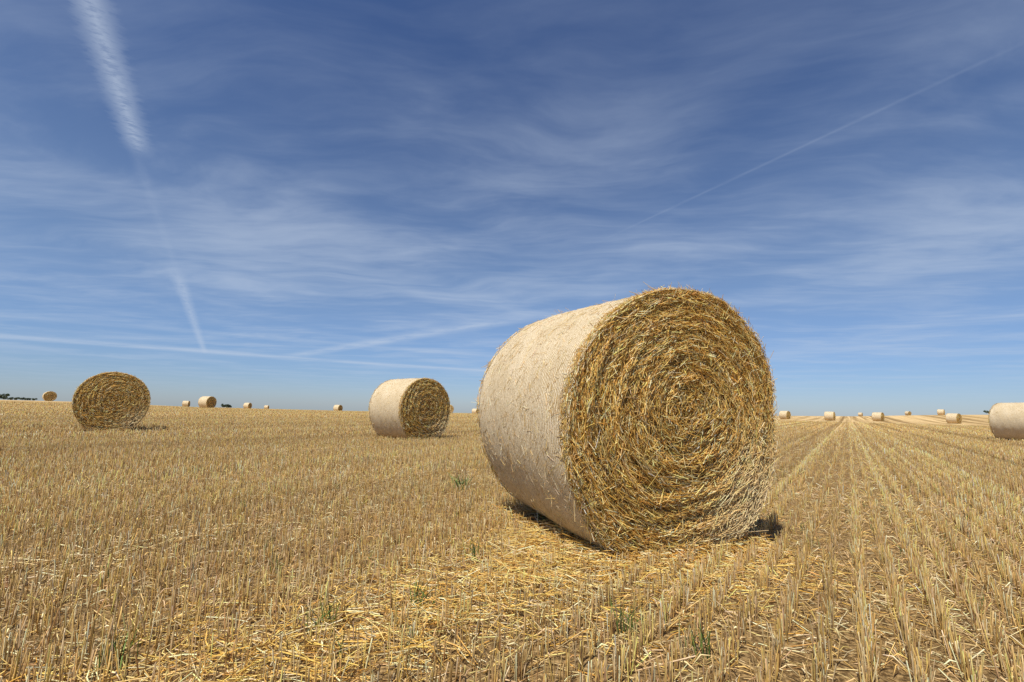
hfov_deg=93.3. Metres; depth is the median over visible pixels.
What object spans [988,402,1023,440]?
straw bale
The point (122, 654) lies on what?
weed plant
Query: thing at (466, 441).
stubble
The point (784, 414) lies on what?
straw bale
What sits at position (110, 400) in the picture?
straw bale
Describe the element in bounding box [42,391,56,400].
straw bale
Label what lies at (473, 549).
weed plant
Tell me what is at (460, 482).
weed plant
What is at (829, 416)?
straw bale
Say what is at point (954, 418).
straw bale
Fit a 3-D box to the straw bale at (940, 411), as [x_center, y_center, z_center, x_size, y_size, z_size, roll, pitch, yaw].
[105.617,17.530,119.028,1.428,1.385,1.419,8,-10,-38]
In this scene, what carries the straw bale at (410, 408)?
on the ground
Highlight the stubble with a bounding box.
[0,401,1023,681]
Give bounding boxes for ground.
[0,400,1023,681]
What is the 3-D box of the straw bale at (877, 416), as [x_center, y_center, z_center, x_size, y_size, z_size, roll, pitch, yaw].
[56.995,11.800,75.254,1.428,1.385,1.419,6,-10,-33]
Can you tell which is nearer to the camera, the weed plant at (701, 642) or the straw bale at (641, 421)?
the weed plant at (701, 642)
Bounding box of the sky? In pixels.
[0,0,1023,415]
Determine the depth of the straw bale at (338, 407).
98.48 m
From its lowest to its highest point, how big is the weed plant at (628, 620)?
0.110 m
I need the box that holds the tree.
[0,393,9,398]
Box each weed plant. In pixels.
[98,624,139,673]
[297,595,340,634]
[408,577,442,610]
[449,474,473,490]
[462,538,482,561]
[609,594,643,634]
[679,618,712,661]
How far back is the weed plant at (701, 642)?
1.48 m
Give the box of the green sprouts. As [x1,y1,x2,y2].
[44,454,1023,665]
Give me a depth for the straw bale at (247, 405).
111.27 m
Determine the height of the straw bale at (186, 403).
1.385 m
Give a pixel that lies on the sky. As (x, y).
(278, 204)
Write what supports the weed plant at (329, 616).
on the ground
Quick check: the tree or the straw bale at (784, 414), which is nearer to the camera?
the straw bale at (784, 414)
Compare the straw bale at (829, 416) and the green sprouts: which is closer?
the green sprouts
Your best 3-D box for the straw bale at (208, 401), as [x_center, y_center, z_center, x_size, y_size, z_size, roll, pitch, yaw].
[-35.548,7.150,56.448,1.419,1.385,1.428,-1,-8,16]
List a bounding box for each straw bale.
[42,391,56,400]
[71,371,150,430]
[182,401,189,406]
[198,396,216,407]
[243,403,251,408]
[333,405,342,410]
[367,377,450,440]
[473,281,781,559]
[779,411,790,418]
[824,412,835,420]
[872,412,884,420]
[937,409,944,414]
[945,413,961,423]
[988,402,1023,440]
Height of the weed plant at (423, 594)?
0.110 m

